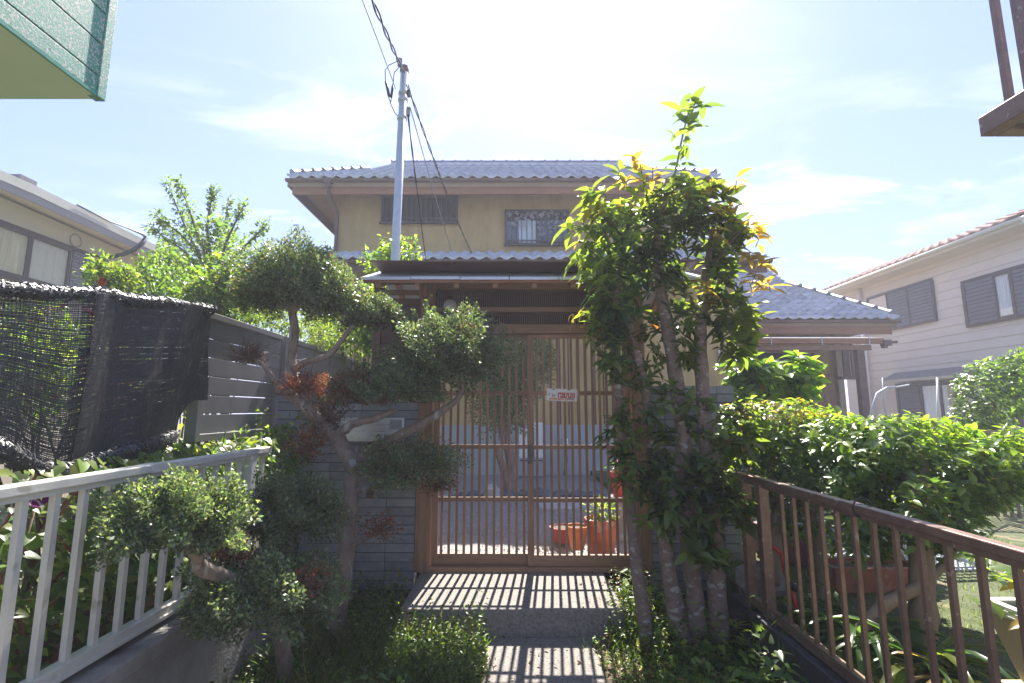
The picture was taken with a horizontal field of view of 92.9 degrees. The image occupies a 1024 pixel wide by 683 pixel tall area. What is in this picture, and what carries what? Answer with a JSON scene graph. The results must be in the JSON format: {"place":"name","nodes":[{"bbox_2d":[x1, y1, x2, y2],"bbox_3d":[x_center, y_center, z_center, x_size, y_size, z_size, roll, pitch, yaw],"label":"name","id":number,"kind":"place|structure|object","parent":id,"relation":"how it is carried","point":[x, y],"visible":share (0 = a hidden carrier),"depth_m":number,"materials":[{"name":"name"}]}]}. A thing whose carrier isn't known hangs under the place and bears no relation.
{"place":"outdoors","nodes":[
{"label":"outdoors","id":0,"kind":"place"},
{"bbox_2d":[3,436,261,497],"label":"yard ground","id":1,"kind":"structure","parent":0,"point":[64,495],"depth_m":8.67,"materials":[{"name":"soil"}]},
{"bbox_2d":[145,239,244,446],"bbox_3d":[-4.117,0.302,6.256,1.577,3.249,1.043,-3,-9,23],"label":"garden shrub","id":2,"kind":"object","parent":1,"relation":"on","point":[173,255],"visible":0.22,"depth_m":6.32,"materials":[{"name":"green plant"}]},
{"bbox_2d":[133,174,276,395],"bbox_3d":[-4.792,-0.885,7.949,2.337,3.965,1.803,0,-8,0],"label":"upright tree","id":3,"kind":"object","parent":1,"relation":"on","point":[221,244],"visible":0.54,"depth_m":7.74,"materials":[{"name":"green plant"}]},
{"bbox_2d":[0,498,298,632],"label":"lawn","id":4,"kind":"structure","parent":0,"point":[3,515],"depth_m":3.58,"materials":[{"name":"plant"}]},
{"bbox_2d":[5,594,154,682],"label":"planter trough","id":5,"kind":"object","parent":4,"relation":"on","point":[76,640],"visible":0.16,"depth_m":1.98,"materials":[{"name":"concrete"}]},
{"bbox_2d":[0,299,185,598],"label":"flowering bush","id":6,"kind":"object","parent":4,"relation":"on","point":[32,563],"visible":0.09,"depth_m":2.64,"materials":[{"name":"green plant"}]},
{"bbox_2d":[68,247,146,523],"bbox_3d":[-3.742,0.392,4.400,0.511,2.551,0.598,0,-8,0],"label":"flowering shrub","id":7,"kind":"object","parent":4,"relation":"on","point":[121,276],"visible":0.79,"depth_m":4.49,"materials":[{"name":"green plant"}]},
{"bbox_2d":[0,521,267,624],"bbox_3d":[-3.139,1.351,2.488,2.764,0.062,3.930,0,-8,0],"label":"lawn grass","id":8,"kind":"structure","parent":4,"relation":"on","point":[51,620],"depth_m":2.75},
{"bbox_2d":[0,432,279,682],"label":"morning glory vine","id":9,"kind":"object","parent":4,"relation":"on","point":[20,636],"visible":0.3,"depth_m":1.97,"materials":[{"name":"green plant"}]},
{"bbox_2d":[0,512,34,608],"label":"garden cane","id":10,"kind":"object","parent":9,"relation":"attached to","point":[30,522],"visible":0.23,"depth_m":1.82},
{"bbox_2d":[109,249,196,459],"bbox_3d":[-3.754,0.407,5.062,0.730,2.706,0.954,0,-8,0],"label":"garden shrub","id":11,"kind":"object","parent":4,"relation":"on","point":[151,277],"visible":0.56,"depth_m":5.08,"materials":[{"name":"green plant"}]},
{"bbox_2d":[93,408,317,552],"bbox_3d":[-2.150,1.007,3.432,0.898,1.077,1.686,-3,-9,23],"label":"garden shrub","id":12,"kind":"object","parent":4,"relation":"on","point":[273,434],"visible":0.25,"depth_m":3.79,"materials":[{"name":"green plant"}]},
{"bbox_2d":[172,245,266,480],"bbox_3d":[-2.980,0.358,5.008,1.090,2.789,0.781,0,-8,0],"label":"garden shrub","id":13,"kind":"object","parent":4,"relation":"on","point":[195,292],"visible":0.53,"depth_m":4.97,"materials":[{"name":"green plant"}]},
{"bbox_2d":[173,313,362,560],"bbox_3d":[-2.135,0.755,4.003,0.130,1.719,5.732,0,-8,0],"label":"slat fence","id":14,"kind":"object","parent":4,"relation":"on","point":[199,427],"visible":0.42,"depth_m":3.73,"materials":[{"name":"wood"}]},
{"bbox_2d":[0,278,216,479],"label":"shade net","id":15,"kind":"object","parent":14,"relation":"hanging from","point":[161,320],"visible":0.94,"depth_m":2.36,"materials":[{"name":"fabric"}]},
{"bbox_2d":[227,306,360,382],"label":"garden shrub","id":16,"kind":"object","parent":4,"relation":"on","point":[256,318],"visible":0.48,"depth_m":4.95,"materials":[{"name":"green plant"}]},
{"bbox_2d":[225,581,780,682],"bbox_3d":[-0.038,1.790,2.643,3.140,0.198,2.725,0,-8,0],"label":"grass","id":17,"kind":"structure","parent":0,"point":[608,648],"depth_m":2.84,"materials":[{"name":"plant"}]},
{"bbox_2d":[290,541,328,638],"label":"tall grass","id":18,"kind":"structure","parent":17,"relation":"on","point":[307,625],"depth_m":3.20,"materials":[{"name":"plant"}]},
{"bbox_2d":[238,615,426,682],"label":"undergrowth","id":19,"kind":"object","parent":17,"relation":"on","point":[268,650],"visible":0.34,"depth_m":2.66,"materials":[{"name":"green plant"}]},
{"bbox_2d":[86,456,356,682],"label":"cloud pruned shrub","id":20,"kind":"object","parent":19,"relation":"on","point":[187,514],"visible":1,"depth_m":2.03,"materials":[{"name":"green plant"}]},
{"bbox_2d":[209,558,488,682],"bbox_3d":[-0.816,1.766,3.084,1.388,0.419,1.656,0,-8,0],"label":"weeds","id":21,"kind":"object","parent":17,"relation":"on","point":[370,612],"visible":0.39,"depth_m":2.84,"materials":[{"name":"green plant"}]},
{"bbox_2d":[223,596,495,682],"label":"grass","id":22,"kind":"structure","parent":17,"relation":"on","point":[307,658],"depth_m":2.77,"materials":[{"name":"plant"}]},
{"bbox_2d":[216,220,528,641],"bbox_3d":[-0.982,0.603,3.310,2.187,2.999,0.980,0,-8,0],"label":"cloud pruned tree","id":23,"kind":"object","parent":17,"relation":"on","point":[280,282],"visible":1,"depth_m":3.27,"materials":[{"name":"green plant"}]},
{"bbox_2d":[260,599,744,682],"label":"fallen leaves","id":24,"kind":"object","parent":17,"relation":"on","point":[579,662],"visible":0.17,"depth_m":2.85,"materials":[{"name":"brown plant"}]},
{"bbox_2d":[551,175,672,648],"bbox_3d":[0.665,0.440,3.267,0.796,3.146,0.681,0,-8,0],"label":"slender tree","id":25,"kind":"object","parent":17,"relation":"on","point":[607,282],"visible":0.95,"depth_m":3.29,"materials":[{"name":"green plant"}]},
{"bbox_2d":[600,566,637,640],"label":"weeds","id":26,"kind":"object","parent":17,"relation":"on","point":[623,605],"visible":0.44,"depth_m":3.19,"materials":[{"name":"green plant"}]},
{"bbox_2d":[579,564,726,682],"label":"weeds","id":27,"kind":"object","parent":17,"relation":"on","point":[660,671],"visible":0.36,"depth_m":2.89,"materials":[{"name":"green plant"}]},
{"bbox_2d":[604,86,790,657],"bbox_3d":[1.281,0.142,3.283,1.274,3.940,0.738,0,-8,0],"label":"multi stem tree","id":28,"kind":"object","parent":17,"relation":"on","point":[705,474],"visible":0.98,"depth_m":3.22,"materials":[{"name":"green plant"}]},
{"bbox_2d":[609,561,808,682],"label":"undergrowth","id":29,"kind":"object","parent":17,"relation":"on","point":[706,647],"visible":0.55,"depth_m":2.77,"materials":[{"name":"green plant"}]},
{"bbox_2d":[0,0,1023,414],"label":"sky","id":30,"kind":"structure","parent":0,"point":[855,123],"materials":[{"name":"blue"}]},
{"bbox_2d":[176,415,849,682],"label":"ground","id":31,"kind":"structure","parent":0,"point":[607,575],"depth_m":4.40,"materials":[{"name":"soil"}]},
{"bbox_2d":[0,0,117,100],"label":"green house","id":32,"kind":"structure","parent":31,"relation":"on","point":[55,49],"depth_m":2.77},
{"bbox_2d":[0,170,180,483],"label":"gabled house","id":33,"kind":"structure","parent":31,"relation":"on","point":[47,238],"depth_m":9.32,"materials":[{"name":"grey metal"}]},
{"bbox_2d":[0,219,109,287],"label":"window","id":34,"kind":"structure","parent":33,"relation":"in","point":[27,255],"depth_m":9.20,"materials":[{"name":"white glass"}]},
{"bbox_2d":[76,204,147,259],"bbox_3d":[-8.590,-2.234,10.193,0.720,0.666,1.707,0,-8,0],"label":"gutter","id":35,"kind":"object","parent":33,"relation":"attached to","point":[141,243],"visible":0.95,"depth_m":10.71,"materials":[{"name":"plastic"}]},
{"bbox_2d":[60,558,270,682],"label":"kerb wall","id":36,"kind":"structure","parent":31,"relation":"on","point":[164,651],"depth_m":2.16,"materials":[{"name":"concrete"}]},
{"bbox_2d":[0,446,271,682],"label":"railing","id":37,"kind":"object","parent":36,"relation":"on","point":[68,663],"visible":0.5,"depth_m":1.79,"materials":[{"name":"beige metal"}]},
{"bbox_2d":[272,377,418,598],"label":"block wall","id":38,"kind":"structure","parent":31,"relation":"on","point":[396,554],"depth_m":4.00,"materials":[{"name":"concrete"}]},
{"bbox_2d":[341,418,404,441],"bbox_3d":[-1.168,0.738,4.072,0.529,0.195,0.041,0,-8,0],"label":"letter box","id":39,"kind":"object","parent":38,"relation":"attached to","point":[370,431],"visible":0.63,"depth_m":4.05,"materials":[{"name":"metal"}]},
{"bbox_2d":[400,572,623,642],"bbox_3d":[0.000,1.952,3.654,1.480,0.250,0.940,0,-8,0],"label":"entrance step","id":40,"kind":"object","parent":31,"relation":"on","point":[535,605],"visible":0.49,"depth_m":3.30,"materials":[{"name":"concrete"}]},
{"bbox_2d":[362,260,700,572],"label":"roofed gate","id":41,"kind":"structure","parent":40,"relation":"on","point":[531,300],"depth_m":4.08,"materials":[{"name":"brown wood"}]},
{"bbox_2d":[443,299,456,317],"bbox_3d":[-0.526,-0.261,4.148,0.116,0.186,0.157,0,-8,0],"label":"wall lamp","id":42,"kind":"object","parent":41,"relation":"attached to","point":[450,303],"visible":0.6,"depth_m":4.09,"materials":[{"name":"white glass"}]},
{"bbox_2d":[431,335,533,563],"bbox_3d":[-0.243,0.891,4.138,0.852,1.901,0.034,0,-8,0],"label":"sliding door","id":43,"kind":"structure","parent":41,"relation":"in","point":[436,558],"depth_m":4.08,"materials":[{"name":"brown wood"}]},
{"bbox_2d":[527,335,633,565],"bbox_3d":[0.568,0.884,4.092,0.878,1.901,0.040,0,-8,0],"label":"sliding door","id":44,"kind":"structure","parent":41,"relation":"in","point":[552,559],"depth_m":4.06,"materials":[{"name":"brown wood"}]},
{"bbox_2d":[547,388,576,401],"bbox_3d":[0.424,0.454,4.131,0.260,0.112,0.007,0,-8,0],"label":"notice plate","id":45,"kind":"object","parent":44,"relation":"attached to","point":[561,394],"visible":1,"depth_m":4.13,"materials":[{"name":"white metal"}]},
{"bbox_2d":[575,571,626,606],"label":"fallen leaves","id":46,"kind":"object","parent":40,"relation":"on","point":[608,584],"visible":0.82,"depth_m":3.60,"materials":[{"name":"brown plant"}]},
{"bbox_2d":[275,160,901,475],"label":"tiled house","id":47,"kind":"structure","parent":31,"relation":"on","point":[513,209],"depth_m":11.10,"materials":[{"name":"paint"}]},
{"bbox_2d":[379,195,457,223],"bbox_3d":[-2.123,-3.046,11.157,1.794,0.736,0.150,0,-8,0],"label":"window","id":48,"kind":"structure","parent":47,"relation":"in","point":[429,211],"depth_m":11.17,"materials":[{"name":"brown metal"}]},
{"bbox_2d":[504,209,569,245],"bbox_3d":[0.571,-2.595,11.090,1.513,0.876,0.158,0,-8,0],"label":"window","id":49,"kind":"structure","parent":47,"relation":"in","point":[526,227],"depth_m":11.11,"materials":[{"name":"glass"}]},
{"bbox_2d":[748,351,818,370],"bbox_3d":[6.744,0.539,12.505,2.332,0.645,0.077,0,-8,0],"label":"window","id":50,"kind":"structure","parent":47,"relation":"in","point":[776,354],"depth_m":12.53,"materials":[{"name":"grey glass"}]},
{"bbox_2d":[740,336,897,425],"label":"veranda roof","id":51,"kind":"structure","parent":47,"relation":"attached to","point":[855,358],"depth_m":10.69,"materials":[{"name":"plastic"}]},
{"bbox_2d":[649,386,743,599],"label":"block wall","id":52,"kind":"structure","parent":31,"relation":"on","point":[722,395],"depth_m":3.99,"materials":[{"name":"concrete"}]},
{"bbox_2d":[730,593,848,682],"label":"kerb wall","id":53,"kind":"structure","parent":31,"relation":"on","point":[813,669],"depth_m":2.61,"materials":[{"name":"concrete"}]},
{"bbox_2d":[737,472,1023,682],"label":"railing","id":54,"kind":"object","parent":53,"relation":"on","point":[981,548],"visible":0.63,"depth_m":2.07,"materials":[{"name":"wood"}]},
{"bbox_2d":[438,475,627,553],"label":"gravel yard","id":55,"kind":"structure","parent":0,"point":[512,508],"depth_m":5.86,"materials":[{"name":"gravel"}]},
{"bbox_2d":[297,283,371,371],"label":"garden shrub","id":56,"kind":"object","parent":55,"relation":"on","point":[361,343],"visible":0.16,"depth_m":5.92,"materials":[{"name":"green plant"}]},
{"bbox_2d":[356,232,424,365],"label":"garden shrub","id":57,"kind":"object","parent":55,"relation":"on","point":[385,252],"visible":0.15,"depth_m":5.74,"materials":[{"name":"green plant"}]},
{"bbox_2d":[389,57,410,297],"bbox_3d":[-1.240,-0.557,5.164,0.176,5.241,0.184,5,-10,-34],"label":"service pole","id":58,"kind":"object","parent":55,"relation":"on","point":[403,108],"visible":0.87,"depth_m":5.35,"materials":[{"name":"metal"}]},
{"bbox_2d":[362,0,395,88],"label":"overhead cable","id":59,"kind":"object","parent":58,"relation":"attached to","point":[378,42],"visible":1,"depth_m":4.49,"materials":[{"name":"rubber"}]},
{"bbox_2d":[371,0,404,72],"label":"overhead cable","id":60,"kind":"object","parent":58,"relation":"attached to","point":[374,5],"visible":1,"depth_m":3.83,"materials":[{"name":"rubber"}]},
{"bbox_2d":[385,61,399,114],"bbox_3d":[-1.318,-2.831,5.410,0.189,0.613,0.096,5,-9,-32],"label":"jumper loop","id":61,"kind":"object","parent":58,"relation":"attached to","point":[389,94],"visible":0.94,"depth_m":5.38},
{"bbox_2d":[407,115,425,259],"bbox_3d":[-1.416,-1.987,7.499,0.021,0.470,4.334,1,-8,-7],"label":"service drop","id":62,"kind":"object","parent":58,"relation":"attached to","point":[415,181],"visible":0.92,"depth_m":6.53,"materials":[{"name":"rubber"}]},
{"bbox_2d":[410,107,451,250],"bbox_3d":[-1.289,-2.395,8.201,0.105,0.370,5.585,0,-8,-2],"label":"service drop","id":63,"kind":"object","parent":58,"relation":"attached to","point":[427,170],"visible":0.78,"depth_m":7.21,"materials":[{"name":"rubber"}]},
{"bbox_2d":[406,84,471,252],"bbox_3d":[-1.018,-2.365,8.188,0.030,0.248,5.611,0,-8,3],"label":"service drop","id":64,"kind":"object","parent":58,"relation":"attached to","point":[414,105],"visible":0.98,"depth_m":6.81,"materials":[{"name":"rubber"}]},
{"bbox_2d":[466,490,482,496],"bbox_3d":[-0.583,2.293,7.121,0.326,0.243,0.232,-2,-8,17],"label":"edging stone","id":65,"kind":"object","parent":55,"relation":"on","point":[475,493],"visible":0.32,"depth_m":7.07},
{"bbox_2d":[483,483,499,502],"bbox_3d":[-0.276,2.200,6.961,0.260,0.410,0.201,7,-10,-39],"label":"garden rock","id":66,"kind":"object","parent":55,"relation":"on","point":[490,491],"visible":0.38,"depth_m":6.90,"materials":[{"name":"stone"}]},
{"bbox_2d":[503,489,514,496],"bbox_3d":[-0.076,2.307,7.219,0.314,0.234,0.210,-3,-9,20],"label":"edging stone","id":67,"kind":"object","parent":55,"relation":"on","point":[505,493],"visible":0.29,"depth_m":7.17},
{"bbox_2d":[462,339,559,491],"bbox_3d":[0.021,1.110,7.571,1.540,2.976,1.341,7,-11,-40],"label":"garden tree","id":68,"kind":"object","parent":55,"relation":"on","point":[505,433],"visible":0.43,"depth_m":7.39,"materials":[{"name":"green plant"}]},
{"bbox_2d":[518,489,527,496],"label":"edging stone","id":69,"kind":"object","parent":55,"relation":"on","point":[520,493],"visible":0.24,"depth_m":7.13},
{"bbox_2d":[518,422,542,475],"bbox_3d":[0.379,2.134,9.672,0.518,1.026,0.370,0,-8,0],"label":"outdoor unit","id":70,"kind":"object","parent":55,"relation":"on","point":[540,451],"visible":0.44,"depth_m":9.52,"materials":[{"name":"white paint"}]},
{"bbox_2d":[527,487,550,497],"bbox_3d":[0.393,2.277,7.117,0.422,0.293,0.278,0,-8,0],"label":"edging stone","id":71,"kind":"object","parent":55,"relation":"on","point":[541,493],"visible":0.27,"depth_m":7.05,"materials":[{"name":"stone"}]},
{"bbox_2d":[549,524,569,543],"bbox_3d":[0.487,1.875,4.735,0.247,0.140,0.245,0,-8,0],"label":"terracotta pot","id":72,"kind":"object","parent":55,"relation":"on","point":[555,526],"visible":0.37,"depth_m":4.66,"materials":[{"name":"ceramic"}]},
{"bbox_2d":[553,489,569,497],"bbox_3d":[0.713,2.292,7.154,0.353,0.249,0.223,0,-8,0],"label":"edging stone","id":73,"kind":"object","parent":55,"relation":"on","point":[562,493],"visible":0.33,"depth_m":7.10,"materials":[{"name":"stone"}]},
{"bbox_2d":[539,502,592,510],"bbox_3d":[0.725,2.243,6.552,0.721,0.082,0.400,0,-8,0],"label":"concrete strip","id":74,"kind":"object","parent":55,"relation":"on","point":[555,506],"visible":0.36,"depth_m":6.45,"materials":[{"name":"concrete"}]},
{"bbox_2d":[568,523,586,550],"bbox_3d":[0.598,1.791,4.454,0.206,0.205,0.204,0,-8,0],"label":"terracotta pot","id":75,"kind":"object","parent":55,"relation":"on","point":[577,532],"visible":0.6,"depth_m":4.40,"materials":[{"name":"ceramic"}]},
{"bbox_2d":[569,489,585,497],"bbox_3d":[0.962,2.290,7.106,0.320,0.272,0.264,0,-8,0],"label":"edging stone","id":76,"kind":"object","parent":55,"relation":"on","point":[577,494],"visible":0.35,"depth_m":7.05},
{"bbox_2d":[585,489,605,502],"bbox_3d":[1.209,2.277,7.073,0.299,0.277,0.323,-4,-9,24],"label":"edging stone","id":77,"kind":"object","parent":55,"relation":"on","point":[598,492],"visible":0.23,"depth_m":7.00,"materials":[{"name":"stone"}]},
{"bbox_2d":[582,493,622,553],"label":"potted plant","id":78,"kind":"object","parent":55,"relation":"on","point":[599,534],"visible":0.56,"depth_m":4.42,"materials":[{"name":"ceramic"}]},
{"bbox_2d":[611,494,627,541],"bbox_3d":[1.111,1.802,4.998,0.260,0.421,0.253,0,-8,0],"label":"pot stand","id":79,"kind":"object","parent":55,"relation":"on","point":[620,513],"visible":0.17,"depth_m":4.94,"materials":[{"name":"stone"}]},
{"bbox_2d":[604,460,621,496],"bbox_3d":[1.094,1.398,5.058,0.288,0.395,0.222,-3,-8,19],"label":"flower pot","id":80,"kind":"object","parent":79,"relation":"on","point":[613,484],"visible":0.16,"depth_m":5.00,"materials":[{"name":"red plastic"}]},
{"bbox_2d":[483,638,606,682],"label":"front path","id":81,"kind":"structure","parent":0,"point":[509,662],"depth_m":2.87,"materials":[{"name":"concrete"}]},
{"bbox_2d":[487,639,575,681],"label":"fallen leaves","id":82,"kind":"object","parent":81,"relation":"on","point":[520,654],"visible":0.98,"depth_m":2.82,"materials":[{"name":"brown plant"}]},
{"bbox_2d":[590,469,1023,682],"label":"lawn","id":83,"kind":"structure","parent":0,"point":[1010,528],"depth_m":3.25,"materials":[{"name":"plant"}]},
{"bbox_2d":[735,560,785,596],"bbox_3d":[1.703,1.638,3.292,0.366,0.345,0.232,0,-8,0],"label":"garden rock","id":84,"kind":"object","parent":83,"relation":"on","point":[740,582],"visible":0.13,"depth_m":3.23,"materials":[{"name":"stone"}]},
{"bbox_2d":[712,350,831,490],"bbox_3d":[2.580,0.781,4.803,1.187,1.372,0.812,0,-8,0],"label":"round leaf shrub","id":85,"kind":"object","parent":83,"relation":"on","point":[760,378],"visible":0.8,"depth_m":4.71,"materials":[{"name":"plant"}]},
{"bbox_2d":[757,544,798,615],"bbox_3d":[1.635,1.460,2.957,0.090,0.412,0.288,2,-8,-16],"label":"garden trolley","id":86,"kind":"object","parent":83,"relation":"on","point":[793,586],"visible":0.33,"depth_m":2.86,"materials":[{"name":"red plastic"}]},
{"bbox_2d":[715,395,845,603],"bbox_3d":[2.025,1.090,3.581,1.310,1.374,0.794,4,-9,-25],"label":"camellia shrub","id":87,"kind":"object","parent":83,"relation":"on","point":[780,461],"visible":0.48,"depth_m":3.39,"materials":[{"name":"green plant"}]},
{"bbox_2d":[754,521,813,566],"bbox_3d":[2.280,1.671,4.057,0.240,0.240,0.500,2,-8,-17],"label":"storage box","id":88,"kind":"object","parent":83,"relation":"on","point":[803,554],"visible":0.04,"depth_m":3.83,"materials":[{"name":"plastic"}]},
{"bbox_2d":[734,579,858,665],"bbox_3d":[1.674,1.613,2.825,0.626,0.326,0.584,0,-8,0],"label":"strap leaf plant","id":89,"kind":"object","parent":83,"relation":"on","point":[780,600],"visible":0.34,"depth_m":2.79,"materials":[{"name":"plant"}]},
{"bbox_2d":[813,556,907,592],"bbox_3d":[2.496,1.627,3.407,0.643,0.155,0.280,0,-8,0],"label":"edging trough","id":90,"kind":"object","parent":83,"relation":"on","point":[889,579],"visible":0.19,"depth_m":3.27,"materials":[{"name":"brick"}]},
{"bbox_2d":[827,538,907,558],"bbox_3d":[2.750,1.673,3.956,0.644,0.218,0.444,0,-8,-3],"label":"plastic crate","id":91,"kind":"object","parent":83,"relation":"on","point":[844,554],"visible":0.02,"depth_m":3.80,"materials":[{"name":"plastic"}]},
{"bbox_2d":[797,510,886,540],"bbox_3d":[2.680,1.461,3.955,0.624,0.198,0.424,-1,-8,7],"label":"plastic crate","id":92,"kind":"object","parent":91,"relation":"on","point":[884,538],"visible":0.01,"depth_m":3.78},
{"bbox_2d":[771,583,987,681],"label":"strap leaf plant","id":93,"kind":"object","parent":83,"relation":"on","point":[858,653],"visible":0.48,"depth_m":2.43,"materials":[{"name":"plant"}]},
{"bbox_2d":[869,378,909,414],"bbox_3d":[4.872,0.823,6.178,1.231,0.720,0.176,5,-9,-29],"label":"garden hoop","id":94,"kind":"object","parent":83,"relation":"on","point":[875,397],"visible":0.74,"depth_m":6.13,"materials":[{"name":"metal"}]},
{"bbox_2d":[799,405,1023,643],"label":"camellia shrub","id":95,"kind":"object","parent":83,"relation":"on","point":[958,472],"visible":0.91,"depth_m":2.75,"materials":[{"name":"green plant"}]},
{"bbox_2d":[819,615,1020,682],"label":"strap leaf plant","id":96,"kind":"object","parent":83,"relation":"on","point":[973,657],"visible":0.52,"depth_m":2.21,"materials":[{"name":"plant"}]},
{"bbox_2d":[884,526,987,571],"bbox_3d":[3.350,1.636,3.910,0.574,0.278,0.424,1,-8,-6],"label":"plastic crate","id":97,"kind":"object","parent":83,"relation":"on","point":[959,565],"visible":0.06,"depth_m":3.71,"materials":[{"name":"plastic"}]},
{"bbox_2d":[936,378,939,430],"bbox_3d":[5.382,0.850,6.141,0.106,0.784,0.026,0,-8,0],"label":"garden stake","id":98,"kind":"object","parent":83,"relation":"on","point":[937,398],"visible":0.65,"depth_m":6.15,"materials":[{"name":"beige metal"}]},
{"bbox_2d":[877,651,1007,682],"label":"strap leaf plant","id":99,"kind":"object","parent":83,"relation":"on","point":[923,676],"visible":0.34,"depth_m":2.17,"materials":[{"name":"plant"}]},
{"bbox_2d":[920,430,1023,517],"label":"garden fence","id":100,"kind":"object","parent":83,"relation":"on","point":[1019,513],"visible":0.16,"depth_m":5.51,"materials":[{"name":"green metal"}]},
{"bbox_2d":[941,347,1023,436],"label":"glossy bush","id":101,"kind":"object","parent":83,"relation":"on","point":[1005,377],"visible":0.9,"depth_m":6.11,"materials":[{"name":"green plant"}]},
{"bbox_2d":[852,498,872,517],"bbox_3d":[1.500,0.714,2.081,0.087,0.088,0.008,0,-8,0],"label":"wire ring","id":102,"kind":"object","parent":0,"point":[857,499],"visible":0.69,"depth_m":2.08,"materials":[{"name":"metal"}]},
{"bbox_2d":[954,551,1023,682],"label":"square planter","id":103,"kind":"object","parent":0,"point":[1005,618],"visible":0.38,"depth_m":1.72,"materials":[{"name":"white concrete"}]},
{"bbox_2d":[978,0,1023,136],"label":"balcony","id":104,"kind":"structure","parent":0,"point":[1005,118],"depth_m":2.62,"materials":[{"name":"brown metal"}]},
{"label":"yard ground","id":105,"kind":"structure","parent":0,"visible":0},
{"bbox_2d":[822,209,1023,438],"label":"sided house","id":106,"kind":"structure","parent":105,"relation":"on","point":[956,303],"depth_m":13.49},
{"bbox_2d":[866,278,937,334],"bbox_3d":[11.960,-1.020,15.040,0.070,1.240,2.562,0,-8,0],"label":"window","id":107,"kind":"structure","parent":106,"relation":"in","point":[915,303],"depth_m":14.54,"materials":[{"name":"grey metal"}]},
{"bbox_2d":[895,379,1023,438],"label":"window","id":108,"kind":"structure","parent":106,"relation":"in","point":[908,398],"depth_m":13.99,"materials":[{"name":"grey glass"}]},
{"bbox_2d":[960,263,1023,327],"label":"window","id":109,"kind":"structure","parent":106,"relation":"in","point":[997,296],"depth_m":12.05,"materials":[{"name":"grey metal"}]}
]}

